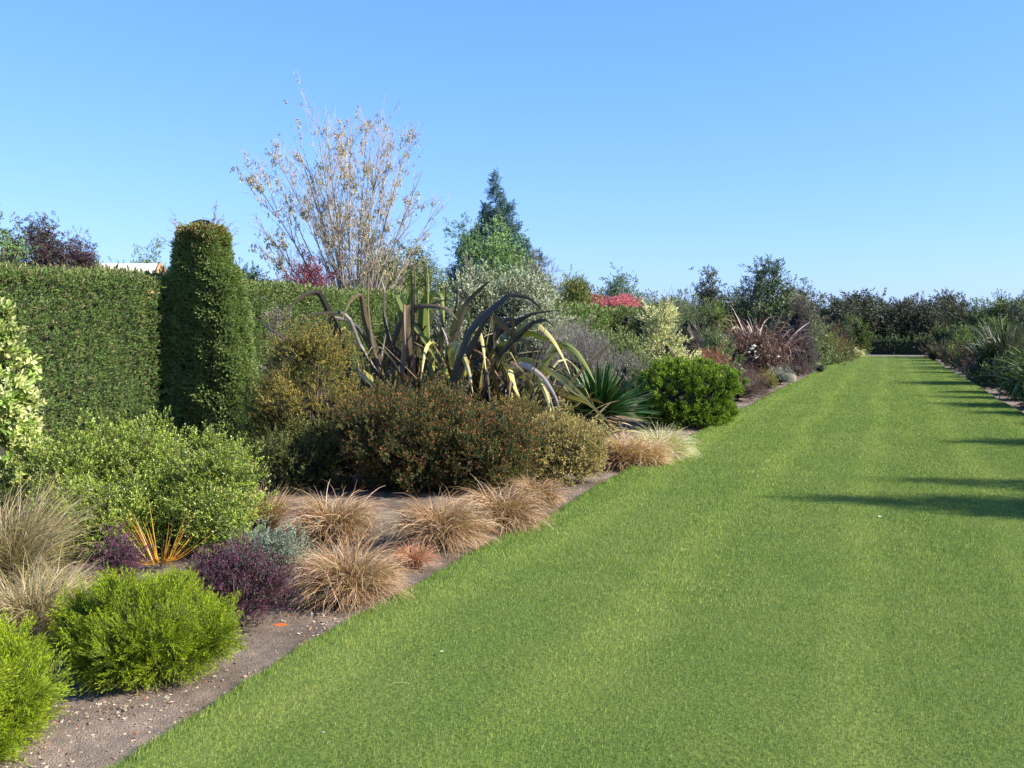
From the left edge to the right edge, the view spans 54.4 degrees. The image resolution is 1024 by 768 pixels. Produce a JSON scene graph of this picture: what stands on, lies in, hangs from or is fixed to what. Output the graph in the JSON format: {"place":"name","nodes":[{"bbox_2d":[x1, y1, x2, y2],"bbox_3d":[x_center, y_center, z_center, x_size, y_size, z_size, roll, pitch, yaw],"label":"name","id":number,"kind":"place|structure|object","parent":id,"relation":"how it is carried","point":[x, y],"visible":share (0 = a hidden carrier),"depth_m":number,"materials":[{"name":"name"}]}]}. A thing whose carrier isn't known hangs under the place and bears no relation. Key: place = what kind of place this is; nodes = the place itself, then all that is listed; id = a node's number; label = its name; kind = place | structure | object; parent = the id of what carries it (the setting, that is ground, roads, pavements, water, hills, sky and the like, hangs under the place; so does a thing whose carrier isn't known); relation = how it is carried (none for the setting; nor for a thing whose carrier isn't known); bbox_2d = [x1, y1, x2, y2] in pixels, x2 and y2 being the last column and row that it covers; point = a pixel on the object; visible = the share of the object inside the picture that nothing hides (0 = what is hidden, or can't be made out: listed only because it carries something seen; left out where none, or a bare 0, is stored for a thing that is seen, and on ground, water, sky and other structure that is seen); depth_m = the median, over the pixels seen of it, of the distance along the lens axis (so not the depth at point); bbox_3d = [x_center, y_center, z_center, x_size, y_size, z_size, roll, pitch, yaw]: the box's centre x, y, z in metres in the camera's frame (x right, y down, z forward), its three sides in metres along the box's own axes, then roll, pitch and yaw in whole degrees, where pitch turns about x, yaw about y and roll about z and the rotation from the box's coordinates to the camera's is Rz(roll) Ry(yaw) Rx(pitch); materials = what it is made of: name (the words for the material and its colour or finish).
{"place":"outdoors","nodes":[
{"label":"outdoors","id":0,"kind":"place"},
{"bbox_2d":[0,364,813,767],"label":"bed soil","id":1,"kind":"structure","parent":0,"point":[260,654],"depth_m":5.26,"materials":[{"name":"soil"}]},
{"bbox_2d":[0,297,55,524],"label":"variegated shrub","id":2,"kind":"object","parent":1,"relation":"on","point":[19,395],"visible":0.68,"depth_m":8.43,"materials":[{"name":"green plant"}]},
{"bbox_2d":[0,607,76,767],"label":"golden shrub","id":3,"kind":"object","parent":1,"relation":"on","point":[25,705],"visible":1,"depth_m":3.85,"materials":[{"name":"green plant"}]},
{"bbox_2d":[0,540,117,653],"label":"dry grass","id":4,"kind":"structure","parent":1,"relation":"on","point":[38,606],"depth_m":5.21,"materials":[{"name":"plant"}]},
{"bbox_2d":[0,463,127,588],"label":"dry grass","id":5,"kind":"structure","parent":1,"relation":"on","point":[26,533],"depth_m":6.51,"materials":[{"name":"plant"}]},
{"bbox_2d":[13,543,118,611],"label":"green grass","id":6,"kind":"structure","parent":1,"relation":"on","point":[88,571],"depth_m":5.67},
{"bbox_2d":[4,407,133,524],"bbox_3d":[-3.485,0.719,8.023,1.097,1.066,1.032,-2,4,-37],"label":"green shrub","id":7,"kind":"object","parent":1,"relation":"on","point":[66,456],"visible":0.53,"depth_m":7.89,"materials":[{"name":"green plant"}]},
{"bbox_2d":[15,455,183,560],"bbox_3d":[-3.020,0.903,7.262,1.183,0.776,1.106,1,3,21],"label":"green shrub","id":8,"kind":"object","parent":1,"relation":"on","point":[106,507],"visible":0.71,"depth_m":7.13,"materials":[{"name":"green plant"}]},
{"bbox_2d":[78,523,154,588],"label":"purple shrub","id":9,"kind":"object","parent":1,"relation":"on","point":[120,554],"visible":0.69,"depth_m":6.15,"materials":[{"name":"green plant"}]},
{"bbox_2d":[82,405,196,497],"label":"green shrub","id":10,"kind":"object","parent":1,"relation":"on","point":[140,449],"visible":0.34,"depth_m":8.15,"materials":[{"name":"green plant"}]},
{"bbox_2d":[40,561,249,694],"bbox_3d":[-1.768,1.138,4.784,0.921,0.588,1.046,-1,3,-22],"label":"golden shrub","id":11,"kind":"object","parent":1,"relation":"on","point":[141,630],"visible":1,"depth_m":4.60,"materials":[{"name":"green plant"}]},
{"bbox_2d":[111,504,216,565],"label":"orange iris","id":12,"kind":"object","parent":1,"relation":"on","point":[163,557],"visible":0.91,"depth_m":6.90,"materials":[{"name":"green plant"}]},
{"bbox_2d":[89,455,250,552],"bbox_3d":[-2.611,0.902,7.540,1.223,0.748,1.154,1,3,21],"label":"green shrub","id":13,"kind":"object","parent":1,"relation":"on","point":[153,493],"visible":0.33,"depth_m":7.40,"materials":[{"name":"green plant"}]},
{"bbox_2d":[135,420,285,550],"bbox_3d":[-2.370,0.769,7.754,1.104,0.998,1.035,-2,3,-29],"label":"green shrub","id":14,"kind":"object","parent":1,"relation":"on","point":[204,454],"visible":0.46,"depth_m":7.64,"materials":[{"name":"green plant"}]},
{"bbox_2d":[158,201,263,448],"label":"conifer column","id":15,"kind":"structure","parent":1,"relation":"on","point":[211,330],"depth_m":14.15,"materials":[{"name":"green plant"}]},
{"bbox_2d":[160,456,266,560],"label":"green shrub","id":16,"kind":"object","parent":1,"relation":"on","point":[219,523],"visible":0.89,"depth_m":7.18,"materials":[{"name":"green plant"}]},
{"bbox_2d":[174,529,307,629],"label":"purple shrub","id":17,"kind":"object","parent":1,"relation":"on","point":[219,577],"visible":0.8,"depth_m":5.52,"materials":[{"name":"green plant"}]},
{"bbox_2d":[217,513,318,592],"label":"silver shrub","id":18,"kind":"object","parent":1,"relation":"on","point":[282,547],"visible":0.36,"depth_m":6.23,"materials":[{"name":"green plant"}]},
{"bbox_2d":[234,356,305,472],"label":"olive shrub","id":19,"kind":"object","parent":1,"relation":"on","point":[260,417],"visible":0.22,"depth_m":11.19,"materials":[{"name":"green plant"}]},
{"bbox_2d":[235,478,305,534],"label":"brown tussock","id":20,"kind":"object","parent":1,"relation":"on","point":[274,511],"visible":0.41,"depth_m":8.10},
{"bbox_2d":[259,302,296,404],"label":"grey twig shrub","id":21,"kind":"object","parent":1,"relation":"on","point":[280,318],"visible":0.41,"depth_m":13.12,"materials":[{"name":"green plant"}]},
{"bbox_2d":[236,408,371,493],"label":"rust shrub","id":22,"kind":"object","parent":1,"relation":"on","point":[305,460],"visible":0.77,"depth_m":10.24,"materials":[{"name":"green plant"}]},
{"bbox_2d":[243,312,377,482],"bbox_3d":[-2.199,0.151,11.014,1.549,1.902,1.499,-2,4,-34],"label":"olive shrub","id":23,"kind":"object","parent":1,"relation":"on","point":[311,396],"visible":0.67,"depth_m":10.84,"materials":[{"name":"green plant"}]},
{"bbox_2d":[272,480,395,551],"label":"brown tussock","id":24,"kind":"object","parent":1,"relation":"on","point":[322,518],"visible":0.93,"depth_m":7.70,"materials":[{"name":"plant"}]},
{"bbox_2d":[266,520,430,620],"bbox_3d":[-0.993,1.118,6.093,1.071,0.544,1.048,1,3,21],"label":"brown tussock","id":25,"kind":"object","parent":1,"relation":"on","point":[335,581],"visible":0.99,"depth_m":5.96,"materials":[{"name":"plant"}]},
{"bbox_2d":[0,259,723,453],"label":"clipped hedge","id":26,"kind":"object","parent":1,"relation":"on","point":[95,349],"visible":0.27,"depth_m":13.56,"materials":[{"name":"green plant"}]},
{"bbox_2d":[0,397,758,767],"bbox_3d":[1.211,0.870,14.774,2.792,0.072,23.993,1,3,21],"label":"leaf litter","id":27,"kind":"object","parent":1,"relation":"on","point":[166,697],"visible":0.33,"depth_m":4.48,"materials":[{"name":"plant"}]},
{"bbox_2d":[323,365,484,495],"bbox_3d":[-1.151,0.469,10.476,1.952,1.326,1.893,1,3,21],"label":"rust shrub","id":28,"kind":"object","parent":1,"relation":"on","point":[389,419],"visible":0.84,"depth_m":10.01,"materials":[{"name":"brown plant"}]},
{"bbox_2d":[383,536,444,570],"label":"brown tussock","id":29,"kind":"object","parent":1,"relation":"on","point":[422,556],"visible":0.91,"depth_m":6.94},
{"bbox_2d":[369,487,514,562],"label":"brown tussock","id":30,"kind":"object","parent":1,"relation":"on","point":[452,527],"visible":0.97,"depth_m":7.50,"materials":[{"name":"plant"}]},
{"bbox_2d":[401,271,487,361],"bbox_3d":[-1.112,-0.718,20.007,2.057,3.076,2.015,1,3,21],"label":"silver tree","id":31,"kind":"object","parent":1,"relation":"on","point":[434,329],"visible":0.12,"depth_m":19.72,"materials":[{"name":"green plant"}]},
{"bbox_2d":[257,254,660,447],"bbox_3d":[-0.562,-0.410,13.707,5.199,2.735,4.137,1,3,21],"label":"giant flax","id":32,"kind":"object","parent":1,"relation":"on","point":[475,365],"visible":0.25,"depth_m":13.16,"materials":[{"name":"green plant"}]},
{"bbox_2d":[406,391,548,494],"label":"rust shrub","id":33,"kind":"object","parent":1,"relation":"on","point":[489,457],"visible":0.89,"depth_m":9.97,"materials":[{"name":"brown plant"}]},
{"bbox_2d":[441,257,563,360],"bbox_3d":[-0.243,-0.907,20.458,2.444,3.408,2.761,-2,3,-30],"label":"silver tree","id":34,"kind":"object","parent":1,"relation":"on","point":[489,295],"visible":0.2,"depth_m":20.07,"materials":[{"name":"green plant"}]},
{"bbox_2d":[447,476,559,539],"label":"brown tussock","id":35,"kind":"object","parent":1,"relation":"on","point":[521,512],"visible":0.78,"depth_m":8.14,"materials":[{"name":"plant"}]},
{"bbox_2d":[469,390,550,421],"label":"variegated olive shrub","id":36,"kind":"object","parent":1,"relation":"on","point":[536,411],"visible":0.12,"depth_m":12.29,"materials":[{"name":"green plant"}]},
{"bbox_2d":[499,468,570,511],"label":"brown tussock","id":37,"kind":"object","parent":1,"relation":"on","point":[551,494],"visible":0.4,"depth_m":9.37,"materials":[{"name":"plant"}]},
{"bbox_2d":[493,288,580,400],"bbox_3d":[0.366,-0.478,18.855,1.854,2.714,1.881,1,3,21],"label":"silver tree","id":38,"kind":"object","parent":1,"relation":"on","point":[531,341],"visible":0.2,"depth_m":18.72,"materials":[{"name":"green plant"}]},
{"bbox_2d":[509,397,619,487],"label":"variegated olive shrub","id":39,"kind":"object","parent":1,"relation":"on","point":[563,452],"visible":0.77,"depth_m":10.62,"materials":[{"name":"green plant"}]},
{"bbox_2d":[518,313,628,417],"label":"lavender shrub","id":40,"kind":"object","parent":1,"relation":"on","point":[590,346],"visible":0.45,"depth_m":17.57,"materials":[{"name":"grey plant"}]},
{"bbox_2d":[550,358,659,437],"bbox_3d":[1.264,0.201,14.634,1.879,1.274,1.788,1,3,21],"label":"spiky rosette","id":41,"kind":"object","parent":1,"relation":"on","point":[606,388],"visible":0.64,"depth_m":14.40,"materials":[{"name":"green plant"}]},
{"bbox_2d":[586,325,657,398],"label":"leafy shrub","id":42,"kind":"object","parent":1,"relation":"on","point":[623,343],"visible":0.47,"depth_m":23.76,"materials":[{"name":"green plant"}]},
{"bbox_2d":[606,305,640,351],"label":"shrub","id":43,"kind":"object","parent":1,"relation":"on","point":[620,321],"depth_m":32.77,"materials":[{"name":"green plant"}]},
{"bbox_2d":[599,428,660,472],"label":"brown tussock","id":44,"kind":"object","parent":1,"relation":"on","point":[616,456],"visible":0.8,"depth_m":11.86,"materials":[{"name":"plant"}]},
{"bbox_2d":[610,347,653,413],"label":"lavender shrub","id":45,"kind":"object","parent":1,"relation":"on","point":[628,374],"visible":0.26,"depth_m":19.44,"materials":[{"name":"grey plant"}]},
{"bbox_2d":[627,301,671,378],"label":"shrub","id":46,"kind":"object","parent":1,"relation":"on","point":[639,331],"depth_m":30.83,"materials":[{"name":"green plant"}]},
{"bbox_2d":[617,429,687,467],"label":"cream grass","id":47,"kind":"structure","parent":1,"relation":"on","point":[660,450],"depth_m":11.97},
{"bbox_2d":[622,422,704,461],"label":"cream grass","id":48,"kind":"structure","parent":1,"relation":"on","point":[683,445],"depth_m":12.61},
{"bbox_2d":[630,294,704,386],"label":"cream shrub","id":49,"kind":"object","parent":1,"relation":"on","point":[663,321],"visible":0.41,"depth_m":25.28,"materials":[{"name":"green plant"}]},
{"bbox_2d":[651,285,722,356],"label":"willow shrub","id":50,"kind":"object","parent":1,"relation":"on","point":[689,326],"visible":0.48,"depth_m":33.80,"materials":[{"name":"green plant"}]},
{"bbox_2d":[625,354,750,428],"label":"dome shrub","id":51,"kind":"object","parent":1,"relation":"on","point":[698,392],"visible":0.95,"depth_m":16.85,"materials":[{"name":"green plant"}]},
{"bbox_2d":[688,264,728,321],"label":"leafy tree","id":52,"kind":"object","parent":1,"relation":"on","point":[710,291],"visible":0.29,"depth_m":55.56,"materials":[{"name":"green plant"}]},
{"bbox_2d":[680,297,747,346],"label":"leafy tree","id":53,"kind":"object","parent":1,"relation":"on","point":[713,320],"visible":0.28,"depth_m":49.44,"materials":[{"name":"green plant"}]},
{"bbox_2d":[693,325,747,375],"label":"willow shrub","id":54,"kind":"object","parent":1,"relation":"on","point":[713,338],"visible":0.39,"depth_m":30.76,"materials":[{"name":"green plant"}]},
{"bbox_2d":[715,279,758,328],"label":"leafy tree","id":55,"kind":"object","parent":1,"relation":"on","point":[733,304],"visible":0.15,"depth_m":59.49,"materials":[{"name":"green plant"}]},
{"bbox_2d":[716,360,775,401],"bbox_3d":[5.381,-0.058,23.938,1.832,1.078,1.815,0,3,-5],"label":"heath mound","id":56,"kind":"object","parent":1,"relation":"on","point":[752,387],"visible":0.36,"depth_m":23.69,"materials":[{"name":"brown plant"}]},
{"bbox_2d":[718,326,794,378],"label":"white flowered shrub","id":57,"kind":"object","parent":1,"relation":"on","point":[757,357],"visible":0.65,"depth_m":32.57,"materials":[{"name":"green plant"}]},
{"bbox_2d":[728,254,792,328],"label":"leafy tree","id":58,"kind":"object","parent":1,"relation":"on","point":[758,290],"visible":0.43,"depth_m":55.49,"materials":[{"name":"green plant"}]},
{"bbox_2d":[703,307,819,368],"bbox_3d":[9.180,-1.743,38.231,5.254,2.705,4.583,1,3,21],"label":"bronze flax","id":59,"kind":"object","parent":1,"relation":"on","point":[786,343],"visible":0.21,"depth_m":37.67,"materials":[{"name":"brown plant"}]},
{"bbox_2d":[774,353,812,376],"bbox_3d":[10.178,-0.657,36.046,1.668,1.086,1.609,-3,4,-43],"label":"heath mound","id":60,"kind":"object","parent":1,"relation":"on","point":[797,370],"visible":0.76,"depth_m":35.77,"materials":[{"name":"grey plant"}]},
{"bbox_2d":[738,274,852,361],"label":"leafy tree","id":61,"kind":"object","parent":1,"relation":"on","point":[774,311],"visible":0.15,"depth_m":53.45,"materials":[{"name":"green plant"}]},
{"bbox_2d":[768,291,828,367],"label":"dark shrub","id":62,"kind":"object","parent":1,"relation":"on","point":[799,321],"visible":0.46,"depth_m":42.60,"materials":[{"name":"brown plant"}]},
{"bbox_2d":[782,332,822,374],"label":"dark shrub","id":63,"kind":"object","parent":1,"relation":"on","point":[811,353],"visible":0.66,"depth_m":38.84,"materials":[{"name":"brown plant"}]},
{"bbox_2d":[789,280,829,325],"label":"leafy tree","id":64,"kind":"object","parent":1,"relation":"on","point":[810,293],"visible":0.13,"depth_m":57.36,"materials":[{"name":"green plant"}]},
{"bbox_2d":[780,313,852,365],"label":"leafy tree","id":65,"kind":"object","parent":1,"relation":"on","point":[827,354],"visible":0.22,"depth_m":49.34,"materials":[{"name":"green plant"}]},
{"bbox_2d":[843,313,874,354],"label":"shrub","id":66,"kind":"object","parent":1,"relation":"on","point":[863,335],"depth_m":69.48,"materials":[{"name":"green plant"}]},
{"bbox_2d":[0,0,1023,312],"label":"sky","id":67,"kind":"structure","parent":0,"point":[857,144],"materials":[{"name":"blue"}]},
{"bbox_2d":[99,356,1023,767],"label":"lawn","id":68,"kind":"structure","parent":0,"point":[510,700],"depth_m":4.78,"materials":[{"name":"plant"}]},
{"bbox_2d":[936,359,1023,412],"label":"bed soil","id":69,"kind":"structure","parent":0,"point":[994,392],"depth_m":26.82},
{"bbox_2d":[925,322,982,358],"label":"shrub","id":70,"kind":"object","parent":69,"relation":"on","point":[939,333],"visible":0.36,"depth_m":61.23,"materials":[{"name":"green plant"}]},
{"bbox_2d":[942,337,976,371],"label":"dark shrub","id":71,"kind":"object","parent":69,"relation":"on","point":[952,359],"visible":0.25,"depth_m":39.59,"materials":[{"name":"green plant"}]},
{"bbox_2d":[944,297,994,332],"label":"leafy tree","id":72,"kind":"object","parent":69,"relation":"on","point":[974,311],"visible":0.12,"depth_m":65.65,"materials":[{"name":"green plant"}]},
{"bbox_2d":[942,307,1023,374],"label":"green flax","id":73,"kind":"object","parent":69,"relation":"on","point":[987,345],"visible":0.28,"depth_m":30.81,"materials":[{"name":"green plant"}]},
{"bbox_2d":[963,342,1002,385],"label":"dark shrub","id":74,"kind":"object","parent":69,"relation":"on","point":[978,368],"visible":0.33,"depth_m":30.71,"materials":[{"name":"green plant"}]},
{"bbox_2d":[964,289,1023,332],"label":"leafy tree","id":75,"kind":"object","parent":69,"relation":"on","point":[990,312],"visible":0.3,"depth_m":61.65,"materials":[{"name":"green plant"}]},
{"bbox_2d":[971,346,1023,393],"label":"dark shrub","id":76,"kind":"object","parent":69,"relation":"on","point":[996,373],"visible":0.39,"depth_m":26.45,"materials":[{"name":"green plant"}]},
{"bbox_2d":[975,347,1023,400],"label":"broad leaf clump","id":77,"kind":"object","parent":69,"relation":"on","point":[1020,379],"visible":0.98,"depth_m":21.77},
{"bbox_2d":[986,354,1023,399],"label":"green shrub","id":78,"kind":"object","parent":69,"relation":"on","point":[1009,386],"visible":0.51,"depth_m":24.22,"materials":[{"name":"green plant"}]},
{"bbox_2d":[986,314,1023,384],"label":"spire shrub","id":79,"kind":"object","parent":69,"relation":"on","point":[1013,341],"visible":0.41,"depth_m":29.98,"materials":[{"name":"green plant"}]},
{"bbox_2d":[997,290,1023,336],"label":"leafy tree","id":80,"kind":"object","parent":69,"relation":"on","point":[1018,311],"visible":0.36,"depth_m":59.92,"materials":[{"name":"green plant"}]},
{"label":"ground","id":81,"kind":"structure","parent":0,"visible":0},
{"bbox_2d":[0,211,38,285],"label":"leafy tree","id":82,"kind":"object","parent":81,"relation":"on","point":[11,246],"visible":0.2,"depth_m":19.92,"materials":[{"name":"green plant"}]},
{"bbox_2d":[0,210,101,289],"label":"leafy tree","id":83,"kind":"object","parent":81,"relation":"on","point":[45,240],"visible":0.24,"depth_m":29.88,"materials":[{"name":"purple plant"}]},
{"bbox_2d":[55,226,103,289],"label":"leafy tree","id":84,"kind":"object","parent":81,"relation":"on","point":[90,255],"visible":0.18,"depth_m":30.63,"materials":[{"name":"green plant"}]},
{"bbox_2d":[53,262,165,292],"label":"garden shed","id":85,"kind":"structure","parent":81,"relation":"on","point":[158,267],"depth_m":45.43,"materials":[{"name":"paint"}]},
{"bbox_2d":[269,249,339,298],"bbox_3d":[-5.259,-1.500,25.860,2.174,4.037,2.100,-1,3,-15],"label":"leafy tree","id":86,"kind":"object","parent":81,"relation":"on","point":[306,273],"visible":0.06,"depth_m":25.54,"materials":[{"name":"purple plant"}]},
{"bbox_2d":[230,71,449,290],"bbox_3d":[-4.634,-3.900,26.768,4.986,8.832,4.620,3,4,42],"label":"bare tree","id":87,"kind":"object","parent":81,"relation":"on","point":[339,267],"visible":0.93,"depth_m":26.59,"materials":[{"name":"beige plant"}]},
{"bbox_2d":[330,226,430,292],"bbox_3d":[-4.476,-2.480,32.873,3.882,5.270,3.312,2,4,37],"label":"leafy tree","id":88,"kind":"object","parent":81,"relation":"on","point":[407,280],"visible":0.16,"depth_m":32.07,"materials":[{"name":"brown plant"}]},
{"bbox_2d":[393,236,454,293],"bbox_3d":[-3.094,-2.492,33.773,2.612,5.201,2.680,0,3,-2],"label":"leafy tree","id":89,"kind":"object","parent":81,"relation":"on","point":[431,273],"visible":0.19,"depth_m":33.80,"materials":[{"name":"green plant"}]},
{"bbox_2d":[442,211,482,288],"bbox_3d":[-1.911,-3.554,39.891,1.792,6.695,1.717,1,3,21],"label":"poplar","id":90,"kind":"object","parent":81,"relation":"on","point":[466,240],"visible":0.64,"depth_m":39.64,"materials":[{"name":"green plant"}]},
{"bbox_2d":[440,168,551,294],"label":"blue conifer","id":91,"kind":"object","parent":81,"relation":"on","point":[485,212],"visible":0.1,"depth_m":60.95,"materials":[{"name":"green plant"}]},
{"bbox_2d":[453,206,549,295],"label":"poplar","id":92,"kind":"object","parent":81,"relation":"on","point":[511,259],"visible":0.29,"depth_m":41.27,"materials":[{"name":"green plant"}]},
{"bbox_2d":[545,272,601,303],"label":"olive tree","id":93,"kind":"object","parent":81,"relation":"on","point":[566,289],"visible":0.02,"depth_m":45.53,"materials":[{"name":"green plant"}]},
{"bbox_2d":[550,264,607,306],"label":"leafy tree","id":94,"kind":"object","parent":81,"relation":"on","point":[576,296],"visible":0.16,"depth_m":37.85,"materials":[{"name":"green plant"}]},
{"bbox_2d":[589,292,649,310],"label":"red maple","id":95,"kind":"object","parent":81,"relation":"on","point":[618,301],"visible":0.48,"depth_m":43.52,"materials":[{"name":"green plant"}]},
{"bbox_2d":[596,262,672,349],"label":"eucalyptus","id":96,"kind":"object","parent":81,"relation":"on","point":[617,287],"visible":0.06,"depth_m":47.47,"materials":[{"name":"green plant"}]},
{"bbox_2d":[812,291,863,330],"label":"belt tree","id":97,"kind":"object","parent":81,"relation":"on","point":[830,312],"visible":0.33,"depth_m":90.77,"materials":[{"name":"green plant"}]},
{"bbox_2d":[824,287,899,340],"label":"belt tree","id":98,"kind":"object","parent":81,"relation":"on","point":[869,310],"visible":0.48,"depth_m":94.39,"materials":[{"name":"green plant"}]},
{"bbox_2d":[864,333,934,354],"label":"clipped hedge","id":99,"kind":"object","parent":81,"relation":"on","point":[908,346],"visible":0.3,"depth_m":72.36,"materials":[{"name":"green plant"}]},
{"bbox_2d":[877,299,922,340],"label":"belt tree","id":100,"kind":"object","parent":81,"relation":"on","point":[901,324],"visible":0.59,"depth_m":93.55,"materials":[{"name":"green plant"}]},
{"bbox_2d":[901,298,952,340],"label":"belt tree","id":101,"kind":"object","parent":81,"relation":"on","point":[925,324],"visible":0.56,"depth_m":92.89,"materials":[{"name":"green plant"}]},
{"bbox_2d":[915,288,971,316],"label":"belt tree","id":102,"kind":"object","parent":81,"relation":"on","point":[950,296],"visible":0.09,"depth_m":98.60,"materials":[{"name":"green plant"}]},
{"bbox_2d":[928,293,979,331],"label":"belt tree","id":103,"kind":"object","parent":81,"relation":"on","point":[948,310],"visible":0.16,"depth_m":94.51,"materials":[{"name":"green plant"}]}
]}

